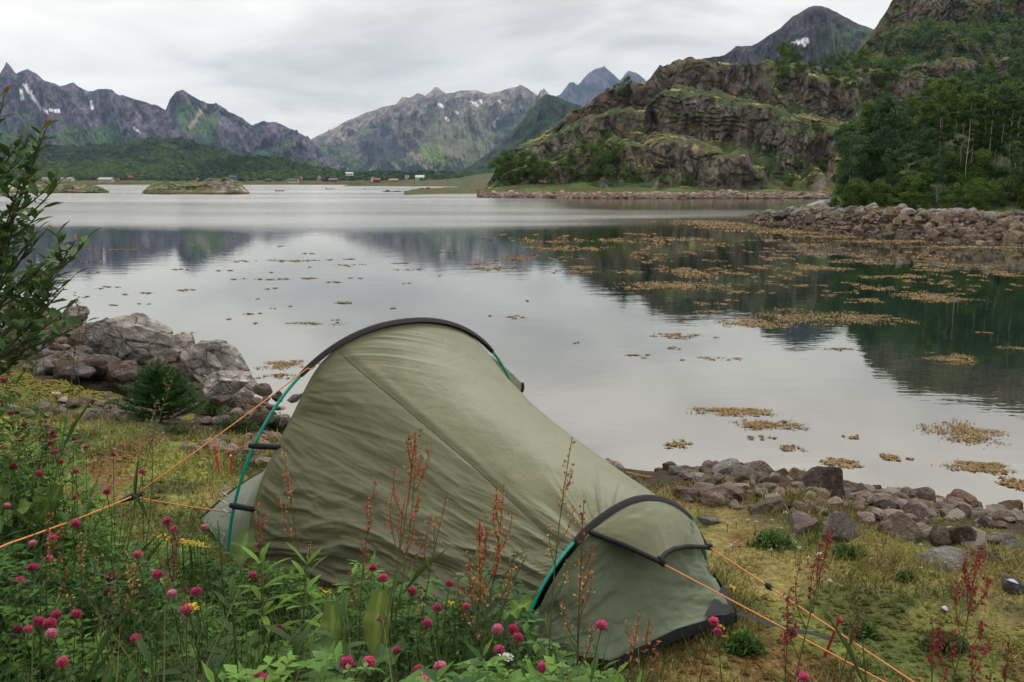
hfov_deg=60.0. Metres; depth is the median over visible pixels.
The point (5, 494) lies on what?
dock plant
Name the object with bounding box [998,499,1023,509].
rock
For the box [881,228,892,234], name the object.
riprap stone
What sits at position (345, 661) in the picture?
red clover
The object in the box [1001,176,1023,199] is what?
willow bush
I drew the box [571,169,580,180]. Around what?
willow bush
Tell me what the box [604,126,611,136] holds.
willow bush
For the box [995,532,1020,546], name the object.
rock
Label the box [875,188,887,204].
willow bush
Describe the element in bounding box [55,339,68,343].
rock
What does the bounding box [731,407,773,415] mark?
seaweed patch
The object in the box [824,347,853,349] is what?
seaweed patch
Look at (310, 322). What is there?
seaweed patch
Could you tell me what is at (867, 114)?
birch tree
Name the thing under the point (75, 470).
red clover
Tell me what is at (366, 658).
red clover
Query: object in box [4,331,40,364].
shrub
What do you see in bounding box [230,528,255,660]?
dock plant
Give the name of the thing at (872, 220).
riprap stone
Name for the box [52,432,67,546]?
red clover
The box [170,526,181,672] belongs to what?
red clover
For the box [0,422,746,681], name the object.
tall grass
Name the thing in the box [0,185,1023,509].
water
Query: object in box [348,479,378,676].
sorrel plant
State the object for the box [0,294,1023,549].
shingle
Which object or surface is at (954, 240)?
riprap stone
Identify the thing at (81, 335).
rock
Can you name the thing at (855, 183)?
willow bush
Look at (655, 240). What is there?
seaweed patch
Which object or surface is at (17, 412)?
red clover
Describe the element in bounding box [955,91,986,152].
birch tree
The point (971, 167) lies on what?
willow bush
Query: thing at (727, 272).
seaweed patch
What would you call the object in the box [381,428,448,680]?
plant
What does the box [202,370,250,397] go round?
boulder
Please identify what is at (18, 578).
red clover
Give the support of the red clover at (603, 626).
on the ground at (726, 531)
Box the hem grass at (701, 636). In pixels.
[201,548,792,681]
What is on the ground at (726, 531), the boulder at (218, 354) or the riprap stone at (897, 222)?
the boulder at (218, 354)
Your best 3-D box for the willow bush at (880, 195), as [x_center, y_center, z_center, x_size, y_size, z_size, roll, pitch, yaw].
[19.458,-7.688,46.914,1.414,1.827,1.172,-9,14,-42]
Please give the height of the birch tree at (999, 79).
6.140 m
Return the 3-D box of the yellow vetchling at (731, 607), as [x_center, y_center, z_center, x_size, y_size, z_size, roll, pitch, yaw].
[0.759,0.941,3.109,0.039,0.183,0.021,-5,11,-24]
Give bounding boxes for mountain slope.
[844,0,1023,80]
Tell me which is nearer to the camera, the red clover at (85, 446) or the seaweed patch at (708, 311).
the red clover at (85, 446)
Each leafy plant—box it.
[136,637,182,681]
[161,604,238,681]
[199,574,275,681]
[203,520,242,640]
[227,542,302,681]
[262,624,337,681]
[271,542,334,681]
[310,595,370,681]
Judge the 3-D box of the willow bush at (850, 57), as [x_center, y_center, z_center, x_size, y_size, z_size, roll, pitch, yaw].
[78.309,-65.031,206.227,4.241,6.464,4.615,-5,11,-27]
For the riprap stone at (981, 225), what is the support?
on the stony point
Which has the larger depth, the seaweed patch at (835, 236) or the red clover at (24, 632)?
the seaweed patch at (835, 236)
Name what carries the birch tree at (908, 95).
on the stony point
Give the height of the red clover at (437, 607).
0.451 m
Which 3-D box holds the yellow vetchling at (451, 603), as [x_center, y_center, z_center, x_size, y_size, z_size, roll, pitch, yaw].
[-0.163,0.785,2.375,0.021,0.183,0.039,1,10,6]
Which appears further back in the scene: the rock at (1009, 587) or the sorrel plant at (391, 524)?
the rock at (1009, 587)
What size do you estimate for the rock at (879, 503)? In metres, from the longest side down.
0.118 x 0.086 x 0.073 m
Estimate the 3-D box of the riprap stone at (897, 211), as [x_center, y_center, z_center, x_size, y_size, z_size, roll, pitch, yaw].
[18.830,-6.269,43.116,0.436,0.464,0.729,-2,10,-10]
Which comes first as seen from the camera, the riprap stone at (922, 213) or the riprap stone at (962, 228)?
the riprap stone at (962, 228)
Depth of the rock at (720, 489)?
4.50 m
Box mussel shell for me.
[1006,579,1017,583]
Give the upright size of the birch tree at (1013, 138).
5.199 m
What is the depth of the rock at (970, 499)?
5.54 m
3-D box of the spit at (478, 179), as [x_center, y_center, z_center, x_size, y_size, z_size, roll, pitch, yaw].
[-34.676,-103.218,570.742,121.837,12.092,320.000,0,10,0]
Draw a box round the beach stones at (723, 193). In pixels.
[477,189,831,197]
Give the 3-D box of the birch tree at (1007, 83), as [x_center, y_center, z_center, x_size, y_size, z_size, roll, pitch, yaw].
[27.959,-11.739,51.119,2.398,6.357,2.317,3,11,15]
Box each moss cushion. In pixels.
[0,372,35,383]
[0,379,101,402]
[90,390,130,403]
[180,415,200,421]
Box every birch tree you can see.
[832,118,857,200]
[836,123,867,202]
[844,136,871,180]
[850,99,878,157]
[850,127,882,180]
[855,136,881,187]
[860,109,890,182]
[869,126,903,190]
[870,94,908,175]
[870,95,910,159]
[873,93,912,138]
[873,131,901,174]
[880,148,904,193]
[897,140,921,191]
[902,92,917,127]
[903,116,913,146]
[906,95,925,172]
[910,115,917,163]
[912,82,935,158]
[913,81,951,161]
[913,127,937,174]
[916,121,942,160]
[922,77,934,90]
[925,75,970,157]
[926,101,948,155]
[928,145,953,204]
[930,80,964,155]
[931,105,956,201]
[934,145,957,201]
[943,114,961,188]
[947,67,963,77]
[947,93,963,151]
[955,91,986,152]
[955,114,974,187]
[955,148,975,174]
[956,69,974,87]
[957,96,982,177]
[959,81,975,145]
[964,103,987,168]
[966,129,995,169]
[968,63,984,91]
[969,73,995,96]
[970,95,991,149]
[972,74,998,140]
[975,86,1023,168]
[975,90,999,178]
[978,56,996,74]
[982,74,1018,154]
[982,80,1019,168]
[982,102,1001,171]
[984,68,1004,84]
[989,94,1009,170]
[991,114,1011,187]
[999,92,1022,194]
[1005,59,1021,82]
[1006,84,1023,135]
[1007,114,1023,158]
[1007,141,1023,204]
[1009,55,1023,91]
[1009,108,1023,194]
[1011,125,1023,169]
[1016,68,1023,91]
[1017,100,1023,133]
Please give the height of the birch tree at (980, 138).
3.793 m
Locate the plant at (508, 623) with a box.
[426,537,541,676]
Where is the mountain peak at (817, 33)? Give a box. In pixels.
[703,5,873,68]
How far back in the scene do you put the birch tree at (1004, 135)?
45.39 m
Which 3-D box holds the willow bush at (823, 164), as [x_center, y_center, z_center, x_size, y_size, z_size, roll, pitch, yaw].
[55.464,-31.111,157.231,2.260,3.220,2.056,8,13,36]
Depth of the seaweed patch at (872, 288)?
21.77 m
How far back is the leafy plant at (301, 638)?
1.79 m
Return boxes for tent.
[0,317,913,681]
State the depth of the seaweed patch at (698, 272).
25.34 m
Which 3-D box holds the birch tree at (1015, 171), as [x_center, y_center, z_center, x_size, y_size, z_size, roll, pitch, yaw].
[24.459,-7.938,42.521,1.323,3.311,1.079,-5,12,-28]
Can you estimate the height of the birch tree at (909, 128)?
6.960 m
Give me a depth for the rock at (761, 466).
6.09 m
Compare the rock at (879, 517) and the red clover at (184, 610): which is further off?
the rock at (879, 517)
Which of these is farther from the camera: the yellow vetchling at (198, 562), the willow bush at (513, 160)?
the willow bush at (513, 160)
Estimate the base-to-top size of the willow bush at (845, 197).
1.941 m
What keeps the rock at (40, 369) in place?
on the ground at (726, 531)
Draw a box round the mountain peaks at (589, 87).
[557,66,645,105]
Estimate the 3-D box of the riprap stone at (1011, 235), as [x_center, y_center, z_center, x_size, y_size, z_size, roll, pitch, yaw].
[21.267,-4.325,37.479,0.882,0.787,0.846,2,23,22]
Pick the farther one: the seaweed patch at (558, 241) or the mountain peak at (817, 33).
the mountain peak at (817, 33)
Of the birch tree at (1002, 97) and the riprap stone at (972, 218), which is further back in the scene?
the birch tree at (1002, 97)
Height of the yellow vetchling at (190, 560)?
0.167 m
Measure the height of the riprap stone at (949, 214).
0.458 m
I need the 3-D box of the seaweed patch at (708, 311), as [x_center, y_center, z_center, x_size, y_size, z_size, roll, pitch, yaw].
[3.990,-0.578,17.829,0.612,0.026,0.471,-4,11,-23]
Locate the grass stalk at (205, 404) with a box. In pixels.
[190,362,213,443]
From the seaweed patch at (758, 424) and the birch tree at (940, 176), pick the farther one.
the birch tree at (940, 176)
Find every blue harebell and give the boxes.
[67,367,76,408]
[76,368,83,409]
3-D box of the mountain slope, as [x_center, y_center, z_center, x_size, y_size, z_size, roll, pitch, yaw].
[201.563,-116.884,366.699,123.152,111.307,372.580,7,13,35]
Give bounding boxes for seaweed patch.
[94,248,150,249]
[228,259,309,261]
[253,358,321,369]
[254,373,298,378]
[284,321,342,324]
[467,262,493,265]
[467,266,502,270]
[497,257,531,259]
[539,239,581,242]
[540,245,616,250]
[552,270,600,273]
[570,265,591,269]
[601,238,633,242]
[606,280,733,291]
[632,237,680,241]
[642,332,718,338]
[650,219,768,227]
[651,267,710,270]
[658,267,722,278]
[663,439,692,447]
[667,237,714,240]
[681,220,726,221]
[688,406,777,416]
[693,223,801,231]
[693,310,722,314]
[694,301,729,305]
[696,356,742,359]
[710,271,758,274]
[714,316,791,326]
[729,418,810,430]
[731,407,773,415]
[738,229,843,235]
[738,264,781,268]
[745,307,885,324]
[747,323,793,328]
[747,435,778,438]
[762,235,863,237]
[779,243,826,246]
[779,444,804,450]
[782,262,849,270]
[800,253,833,255]
[819,456,863,467]
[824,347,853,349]
[825,258,894,264]
[830,310,918,325]
[841,240,938,242]
[842,434,859,438]
[844,298,885,302]
[854,287,896,290]
[860,275,924,277]
[879,452,900,460]
[890,290,998,303]
[911,245,1023,248]
[912,417,1010,448]
[913,266,952,272]
[915,352,981,365]
[931,458,1017,475]
[935,262,976,266]
[959,269,1019,276]
[994,346,1023,348]
[999,476,1023,489]
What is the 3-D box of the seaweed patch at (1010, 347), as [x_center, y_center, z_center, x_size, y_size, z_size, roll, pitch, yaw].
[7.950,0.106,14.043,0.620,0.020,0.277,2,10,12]
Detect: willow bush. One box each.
[0,85,99,544]
[486,156,506,179]
[495,149,516,178]
[506,151,517,169]
[508,159,524,183]
[516,147,533,173]
[521,155,540,180]
[526,152,541,167]
[530,160,547,181]
[539,160,551,175]
[544,168,557,183]
[557,158,572,178]
[565,148,577,163]
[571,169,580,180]
[577,137,589,152]
[585,164,598,181]
[586,136,625,177]
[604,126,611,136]
[618,165,631,180]
[622,76,633,87]
[630,169,642,182]
[658,171,668,183]
[682,171,693,184]
[717,172,726,185]
[747,168,759,184]
[763,164,773,174]
[773,41,790,63]
[776,56,790,79]
[781,42,799,62]
[781,168,796,185]
[790,51,805,62]
[793,60,807,75]
[796,155,805,168]
[800,166,816,184]
[807,59,817,70]
[812,121,820,131]
[818,55,831,69]
[818,157,827,171]
[827,53,844,69]
[828,68,840,86]
[829,185,847,207]
[839,47,856,70]
[840,180,867,206]
[841,70,858,90]
[844,178,872,205]
[849,186,873,206]
[851,48,870,71]
[858,80,872,100]
[867,179,891,206]
[871,59,889,87]
[873,164,903,189]
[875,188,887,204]
[877,178,896,202]
[878,81,896,96]
[880,183,898,204]
[884,196,897,208]
[885,55,909,80]
[888,175,917,204]
[894,160,910,193]
[896,174,921,200]
[899,175,932,208]
[911,171,934,200]
[917,152,973,201]
[922,191,936,204]
[939,183,967,208]
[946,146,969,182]
[956,160,997,199]
[961,144,997,176]
[961,165,980,187]
[962,147,1010,201]
[962,178,978,205]
[964,181,998,210]
[968,177,997,208]
[990,178,1018,205]
[999,180,1021,200]
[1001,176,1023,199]
[1018,188,1023,207]
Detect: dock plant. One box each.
[0,483,41,544]
[2,483,95,589]
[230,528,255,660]
[303,589,390,678]
[308,635,409,681]
[500,595,532,654]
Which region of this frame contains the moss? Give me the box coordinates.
[0,396,1023,681]
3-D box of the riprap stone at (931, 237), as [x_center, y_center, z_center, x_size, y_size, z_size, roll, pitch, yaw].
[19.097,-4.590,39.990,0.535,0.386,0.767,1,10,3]
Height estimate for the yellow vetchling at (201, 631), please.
0.183 m
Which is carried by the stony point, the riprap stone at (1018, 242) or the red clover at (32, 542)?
the riprap stone at (1018, 242)
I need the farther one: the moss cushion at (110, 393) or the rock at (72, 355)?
the rock at (72, 355)
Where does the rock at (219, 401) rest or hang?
on the shingle
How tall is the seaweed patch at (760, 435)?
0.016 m
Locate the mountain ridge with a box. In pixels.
[0,62,352,170]
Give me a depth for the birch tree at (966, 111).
45.40 m
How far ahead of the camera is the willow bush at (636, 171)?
153.41 m
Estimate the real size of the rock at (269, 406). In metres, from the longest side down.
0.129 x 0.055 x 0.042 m
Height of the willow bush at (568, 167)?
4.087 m
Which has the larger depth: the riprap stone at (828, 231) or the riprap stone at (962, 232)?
the riprap stone at (828, 231)
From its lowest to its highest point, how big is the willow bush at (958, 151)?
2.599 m
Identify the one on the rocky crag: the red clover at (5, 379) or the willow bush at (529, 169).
the willow bush at (529, 169)
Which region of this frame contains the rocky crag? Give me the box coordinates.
[485,56,1008,190]
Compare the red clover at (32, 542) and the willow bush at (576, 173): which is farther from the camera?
the willow bush at (576, 173)
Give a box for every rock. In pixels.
[31,358,56,368]
[33,359,54,375]
[36,350,61,359]
[43,317,59,329]
[43,350,69,358]
[43,366,53,373]
[44,320,76,333]
[46,342,65,350]
[51,358,83,374]
[52,355,78,384]
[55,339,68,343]
[61,352,80,358]
[62,327,85,335]
[67,336,83,347]
[68,348,103,354]
[69,332,94,349]
[69,345,92,349]
[75,366,95,377]
[76,353,90,359]
[78,362,87,367]
[80,356,106,376]
[90,358,108,366]
[95,354,116,373]
[107,358,125,382]
[115,366,137,381]
[119,364,132,368]
[120,360,137,381]
[136,355,154,365]
[148,358,167,367]
[151,356,177,362]
[164,351,180,362]
[165,363,185,378]
[209,395,232,406]
[233,392,250,403]
[242,392,252,399]
[250,410,275,425]
[251,397,261,409]
[253,383,272,396]
[266,404,280,409]
[271,395,282,401]
[281,418,289,429]
[287,394,299,402]
[662,461,676,469]
[668,465,683,474]
[697,515,720,524]
[698,484,729,505]
[711,458,739,474]
[731,465,756,483]
[744,460,777,475]
[748,495,785,514]
[759,477,768,483]
[768,475,781,483]
[773,212,786,219]
[777,468,788,475]
[778,479,798,488]
[785,501,791,509]
[788,510,817,533]
[789,467,801,479]
[795,473,804,481]
[798,200,835,211]
[801,466,845,499]
[821,511,860,541]
[843,480,858,484]
[846,487,856,493]
[856,483,867,489]
[866,510,881,521]
[873,485,881,489]
[876,499,899,509]
[877,511,922,541]
[881,499,896,509]
[902,486,912,493]
[902,502,931,524]
[907,493,917,498]
[909,487,935,502]
[914,545,969,571]
[930,523,951,546]
[948,525,976,545]
[949,489,978,507]
[953,504,970,519]
[969,550,1005,563]
[977,516,994,527]
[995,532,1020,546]
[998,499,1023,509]
[1002,574,1023,594]
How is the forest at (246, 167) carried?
on the low wooded hill
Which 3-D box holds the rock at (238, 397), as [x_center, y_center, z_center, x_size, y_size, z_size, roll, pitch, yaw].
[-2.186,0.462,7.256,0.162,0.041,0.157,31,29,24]
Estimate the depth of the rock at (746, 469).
5.06 m
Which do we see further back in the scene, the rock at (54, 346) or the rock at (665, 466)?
the rock at (54, 346)
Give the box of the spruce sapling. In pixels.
[104,357,211,421]
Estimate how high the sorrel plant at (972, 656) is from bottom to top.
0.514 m
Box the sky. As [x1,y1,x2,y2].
[0,0,891,138]
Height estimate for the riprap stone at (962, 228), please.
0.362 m
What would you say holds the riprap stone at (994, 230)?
on the stony point
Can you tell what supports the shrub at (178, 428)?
on the ground at (726, 531)
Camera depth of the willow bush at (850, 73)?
179.72 m
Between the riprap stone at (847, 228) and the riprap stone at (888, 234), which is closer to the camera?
the riprap stone at (888, 234)
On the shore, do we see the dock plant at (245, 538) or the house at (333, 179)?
the house at (333, 179)
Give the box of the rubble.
[754,208,1023,243]
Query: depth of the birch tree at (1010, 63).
115.24 m
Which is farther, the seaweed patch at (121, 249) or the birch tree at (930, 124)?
the birch tree at (930, 124)
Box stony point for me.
[741,113,1023,243]
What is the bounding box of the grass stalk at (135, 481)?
[119,365,172,600]
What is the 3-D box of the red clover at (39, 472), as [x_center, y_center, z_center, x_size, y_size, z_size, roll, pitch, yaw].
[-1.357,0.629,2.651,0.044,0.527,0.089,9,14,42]
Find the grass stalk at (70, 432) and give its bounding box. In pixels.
[0,292,95,572]
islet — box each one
[9,184,108,192]
[142,177,249,193]
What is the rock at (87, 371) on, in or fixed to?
on the rock at (80, 364)
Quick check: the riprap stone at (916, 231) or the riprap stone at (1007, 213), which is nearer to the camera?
the riprap stone at (1007, 213)
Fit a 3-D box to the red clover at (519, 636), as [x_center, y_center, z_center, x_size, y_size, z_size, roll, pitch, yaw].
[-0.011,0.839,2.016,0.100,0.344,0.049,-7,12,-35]
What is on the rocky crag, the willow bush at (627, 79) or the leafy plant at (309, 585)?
the willow bush at (627, 79)
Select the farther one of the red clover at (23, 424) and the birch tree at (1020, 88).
the birch tree at (1020, 88)
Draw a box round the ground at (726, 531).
[0,291,1023,681]
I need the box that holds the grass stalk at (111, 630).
[81,566,144,681]
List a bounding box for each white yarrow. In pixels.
[52,392,60,447]
[497,652,513,678]
[813,552,821,610]
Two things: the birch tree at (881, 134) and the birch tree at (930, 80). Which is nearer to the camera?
the birch tree at (881, 134)
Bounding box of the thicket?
[865,0,1023,81]
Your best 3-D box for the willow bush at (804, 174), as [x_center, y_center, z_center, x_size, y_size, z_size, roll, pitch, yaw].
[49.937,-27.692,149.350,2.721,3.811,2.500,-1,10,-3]
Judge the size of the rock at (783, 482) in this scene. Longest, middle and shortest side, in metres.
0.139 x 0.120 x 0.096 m
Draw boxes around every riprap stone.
[760,214,768,219]
[762,209,771,213]
[769,222,776,227]
[802,207,811,211]
[804,215,816,224]
[815,208,823,212]
[815,212,822,219]
[816,220,827,225]
[821,210,833,218]
[823,229,833,232]
[837,221,845,225]
[843,226,850,230]
[853,225,863,234]
[854,208,865,216]
[863,214,872,220]
[863,224,870,228]
[864,205,874,211]
[869,218,876,222]
[881,206,894,219]
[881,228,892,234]
[882,232,894,236]
[892,217,902,226]
[894,207,903,214]
[894,229,907,235]
[895,232,911,238]
[897,213,910,222]
[904,222,914,226]
[905,208,914,214]
[908,229,920,233]
[914,216,922,222]
[917,210,929,216]
[923,222,932,230]
[925,229,942,236]
[927,235,942,239]
[930,213,944,224]
[936,225,949,232]
[942,237,953,240]
[943,233,954,236]
[944,211,955,217]
[946,238,961,241]
[947,208,964,212]
[957,227,967,233]
[958,230,970,236]
[962,234,971,241]
[966,214,979,222]
[974,234,983,239]
[975,221,987,229]
[984,211,997,220]
[985,240,995,243]
[986,227,1002,233]
[990,233,1003,239]
[998,216,1013,227]
[1000,210,1015,217]
[1003,229,1020,242]
[1008,221,1022,227]
[1009,224,1021,229]
[1012,240,1022,244]
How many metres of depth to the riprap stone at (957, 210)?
40.85 m
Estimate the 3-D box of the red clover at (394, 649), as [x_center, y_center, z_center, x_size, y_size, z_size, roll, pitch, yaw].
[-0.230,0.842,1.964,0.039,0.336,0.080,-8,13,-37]
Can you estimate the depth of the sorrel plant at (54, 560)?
2.03 m
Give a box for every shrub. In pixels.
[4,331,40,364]
[157,423,201,436]
[192,396,231,416]
[207,415,268,435]
[256,415,283,433]
[717,623,775,657]
[739,526,796,551]
[827,543,868,560]
[842,617,883,638]
[890,569,918,582]
[911,626,973,657]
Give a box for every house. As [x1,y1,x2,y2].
[60,177,74,180]
[97,177,114,182]
[229,176,237,180]
[286,179,299,182]
[328,178,338,181]
[372,178,380,182]
[415,175,424,179]
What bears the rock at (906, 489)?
on the ground at (726, 531)
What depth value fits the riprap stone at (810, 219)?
47.54 m
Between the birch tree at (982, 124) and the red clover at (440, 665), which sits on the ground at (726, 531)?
the red clover at (440, 665)
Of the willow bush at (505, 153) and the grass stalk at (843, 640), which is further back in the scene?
the willow bush at (505, 153)
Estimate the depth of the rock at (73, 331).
10.57 m
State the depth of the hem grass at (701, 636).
3.17 m
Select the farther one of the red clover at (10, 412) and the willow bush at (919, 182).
the willow bush at (919, 182)
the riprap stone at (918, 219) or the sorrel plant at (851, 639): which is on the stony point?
the riprap stone at (918, 219)
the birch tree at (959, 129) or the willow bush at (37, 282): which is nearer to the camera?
the willow bush at (37, 282)
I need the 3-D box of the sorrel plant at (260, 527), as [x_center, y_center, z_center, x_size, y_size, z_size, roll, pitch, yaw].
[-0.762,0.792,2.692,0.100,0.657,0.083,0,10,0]
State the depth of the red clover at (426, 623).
2.10 m
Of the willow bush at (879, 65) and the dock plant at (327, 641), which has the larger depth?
the willow bush at (879, 65)
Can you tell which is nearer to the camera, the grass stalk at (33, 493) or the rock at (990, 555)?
the grass stalk at (33, 493)
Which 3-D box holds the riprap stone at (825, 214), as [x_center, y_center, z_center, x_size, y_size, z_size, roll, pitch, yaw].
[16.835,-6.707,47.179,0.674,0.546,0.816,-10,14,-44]
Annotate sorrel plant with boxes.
[36,512,67,680]
[66,530,101,679]
[123,549,142,668]
[158,534,191,672]
[250,500,276,662]
[280,446,318,637]
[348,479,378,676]
[371,432,434,681]
[415,492,450,665]
[455,519,503,657]
[466,551,506,672]
[476,482,516,667]
[543,437,576,655]
[557,552,598,679]
[567,499,594,672]
[621,610,640,681]
[641,620,660,681]
[767,527,837,681]
[778,594,802,681]
[839,606,864,681]
[909,614,949,681]
[936,545,993,681]
[967,639,992,681]
[985,636,1013,681]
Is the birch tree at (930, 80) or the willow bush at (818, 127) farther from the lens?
the willow bush at (818, 127)
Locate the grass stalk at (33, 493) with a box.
[21,417,53,560]
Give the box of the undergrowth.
[0,350,642,681]
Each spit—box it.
[345,173,492,186]
[404,185,485,194]
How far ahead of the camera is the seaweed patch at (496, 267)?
26.84 m
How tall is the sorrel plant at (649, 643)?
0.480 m
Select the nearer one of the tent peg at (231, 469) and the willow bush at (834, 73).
the tent peg at (231, 469)
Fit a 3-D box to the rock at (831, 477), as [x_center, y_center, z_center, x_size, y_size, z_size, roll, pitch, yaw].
[1.706,0.813,4.790,0.265,0.296,0.307,15,2,0]
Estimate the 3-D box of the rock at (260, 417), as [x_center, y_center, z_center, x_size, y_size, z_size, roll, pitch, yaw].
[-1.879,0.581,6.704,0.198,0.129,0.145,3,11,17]
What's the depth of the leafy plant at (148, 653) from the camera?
1.73 m
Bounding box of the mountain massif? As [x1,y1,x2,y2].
[311,85,549,171]
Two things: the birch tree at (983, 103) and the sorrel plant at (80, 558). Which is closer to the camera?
the sorrel plant at (80, 558)
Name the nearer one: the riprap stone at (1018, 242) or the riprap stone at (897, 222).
the riprap stone at (1018, 242)
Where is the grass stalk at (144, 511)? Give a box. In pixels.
[131,400,163,587]
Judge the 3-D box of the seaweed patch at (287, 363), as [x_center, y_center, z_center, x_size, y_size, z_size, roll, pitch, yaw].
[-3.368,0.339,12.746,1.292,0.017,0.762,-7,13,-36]
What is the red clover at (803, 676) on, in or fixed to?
on the ground at (726, 531)
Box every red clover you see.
[0,377,22,498]
[0,403,15,537]
[2,376,34,555]
[3,387,27,497]
[3,502,14,547]
[7,410,31,548]
[7,463,32,548]
[8,420,31,539]
[8,624,30,679]
[11,576,49,668]
[14,410,32,556]
[16,624,36,681]
[18,435,52,540]
[20,422,47,542]
[20,563,38,649]
[22,616,43,680]
[28,540,43,629]
[35,469,65,565]
[39,413,49,491]
[41,423,60,529]
[41,617,75,679]
[43,554,66,648]
[44,535,61,596]
[45,628,65,681]
[47,440,58,550]
[50,429,58,509]
[50,609,76,680]
[51,448,73,560]
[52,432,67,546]
[55,657,79,681]
[56,609,85,681]
[57,459,81,573]
[68,434,76,548]
[68,520,106,628]
[70,467,90,612]
[71,495,81,595]
[79,445,90,566]
[101,572,147,676]
[102,488,127,620]
[102,588,121,667]
[107,449,120,596]
[130,633,149,681]
[132,550,154,663]
[133,468,154,606]
[152,568,198,673]
[161,517,198,644]
[166,589,184,679]
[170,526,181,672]
[176,604,195,681]
[189,586,221,670]
[197,524,218,646]
[240,571,257,681]
[251,671,267,677]
[260,673,266,681]
[275,624,289,670]
[337,656,355,679]
[361,656,386,680]
[368,564,384,681]
[376,614,393,678]
[377,573,393,646]
[392,646,407,677]
[403,586,418,678]
[411,664,421,673]
[417,618,431,664]
[429,603,443,661]
[431,579,454,655]
[432,660,446,670]
[460,602,476,666]
[488,644,504,669]
[491,623,508,671]
[504,624,523,669]
[508,632,523,674]
[536,661,559,681]
[584,619,608,681]
[699,616,721,681]
[712,627,730,681]
[798,672,809,681]
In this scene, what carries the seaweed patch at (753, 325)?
on the water
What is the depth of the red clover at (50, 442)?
2.74 m
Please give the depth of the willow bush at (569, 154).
156.50 m
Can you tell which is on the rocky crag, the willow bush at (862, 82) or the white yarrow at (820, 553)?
the willow bush at (862, 82)
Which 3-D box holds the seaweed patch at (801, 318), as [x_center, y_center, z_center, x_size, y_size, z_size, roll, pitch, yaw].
[5.697,-0.469,17.229,1.932,0.025,2.754,-9,13,-40]
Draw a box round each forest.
[0,135,362,170]
[0,154,493,179]
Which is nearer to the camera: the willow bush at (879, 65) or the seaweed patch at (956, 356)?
the seaweed patch at (956, 356)
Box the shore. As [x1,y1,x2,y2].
[10,179,441,184]
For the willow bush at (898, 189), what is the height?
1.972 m
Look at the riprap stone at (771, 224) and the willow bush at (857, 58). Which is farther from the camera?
the willow bush at (857, 58)
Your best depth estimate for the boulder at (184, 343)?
9.07 m
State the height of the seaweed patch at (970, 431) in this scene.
0.018 m
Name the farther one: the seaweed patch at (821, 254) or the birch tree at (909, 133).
the birch tree at (909, 133)
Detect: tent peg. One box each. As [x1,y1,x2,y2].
[213,444,219,472]
[229,454,232,475]
[823,616,842,657]
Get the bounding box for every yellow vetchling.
[165,537,172,584]
[180,540,187,587]
[184,540,191,587]
[188,540,195,586]
[188,602,199,680]
[189,542,195,586]
[191,606,202,679]
[194,542,203,589]
[199,545,204,590]
[202,544,210,589]
[448,600,454,658]
[726,584,731,631]
[730,586,735,633]
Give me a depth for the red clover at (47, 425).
2.81 m
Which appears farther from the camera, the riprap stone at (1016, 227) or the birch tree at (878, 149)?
the birch tree at (878, 149)
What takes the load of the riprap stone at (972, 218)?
on the stony point
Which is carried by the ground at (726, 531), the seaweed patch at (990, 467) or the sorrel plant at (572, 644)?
the sorrel plant at (572, 644)
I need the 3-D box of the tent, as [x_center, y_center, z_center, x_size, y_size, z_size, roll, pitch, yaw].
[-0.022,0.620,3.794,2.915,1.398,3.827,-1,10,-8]
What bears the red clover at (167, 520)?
on the ground at (726, 531)
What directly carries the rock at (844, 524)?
on the ground at (726, 531)
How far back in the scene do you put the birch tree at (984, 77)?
65.61 m
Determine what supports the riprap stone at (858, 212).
on the stony point
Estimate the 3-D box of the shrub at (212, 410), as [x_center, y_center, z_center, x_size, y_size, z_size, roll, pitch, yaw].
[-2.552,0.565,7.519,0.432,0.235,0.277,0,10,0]
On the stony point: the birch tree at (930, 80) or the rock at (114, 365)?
the birch tree at (930, 80)
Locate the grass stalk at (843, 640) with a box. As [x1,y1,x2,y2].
[822,566,866,681]
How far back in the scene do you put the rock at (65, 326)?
10.91 m
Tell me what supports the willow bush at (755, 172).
on the rocky crag
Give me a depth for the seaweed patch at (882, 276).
24.51 m
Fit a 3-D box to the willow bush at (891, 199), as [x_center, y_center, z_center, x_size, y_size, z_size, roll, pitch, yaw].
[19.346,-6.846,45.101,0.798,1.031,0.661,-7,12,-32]
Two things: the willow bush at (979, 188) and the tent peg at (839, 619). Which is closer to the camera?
the tent peg at (839, 619)
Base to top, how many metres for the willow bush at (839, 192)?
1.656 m
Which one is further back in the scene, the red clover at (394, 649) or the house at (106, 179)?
the house at (106, 179)
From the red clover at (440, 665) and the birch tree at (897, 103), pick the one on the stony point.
the birch tree at (897, 103)
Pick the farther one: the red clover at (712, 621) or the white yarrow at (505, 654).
the red clover at (712, 621)
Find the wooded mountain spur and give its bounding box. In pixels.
[456,94,581,172]
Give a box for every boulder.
[60,305,89,325]
[85,317,108,349]
[98,312,174,379]
[172,333,196,383]
[185,339,257,406]
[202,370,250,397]
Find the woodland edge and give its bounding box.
[16,176,460,181]
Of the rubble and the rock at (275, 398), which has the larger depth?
the rubble
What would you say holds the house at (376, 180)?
on the shore
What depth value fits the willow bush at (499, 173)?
157.41 m
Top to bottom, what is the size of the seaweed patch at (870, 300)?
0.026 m
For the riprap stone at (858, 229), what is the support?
on the stony point
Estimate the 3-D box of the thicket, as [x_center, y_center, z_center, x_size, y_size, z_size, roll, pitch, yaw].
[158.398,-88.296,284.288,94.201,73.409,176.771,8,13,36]
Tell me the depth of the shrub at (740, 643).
3.07 m
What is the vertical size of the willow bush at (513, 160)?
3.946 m

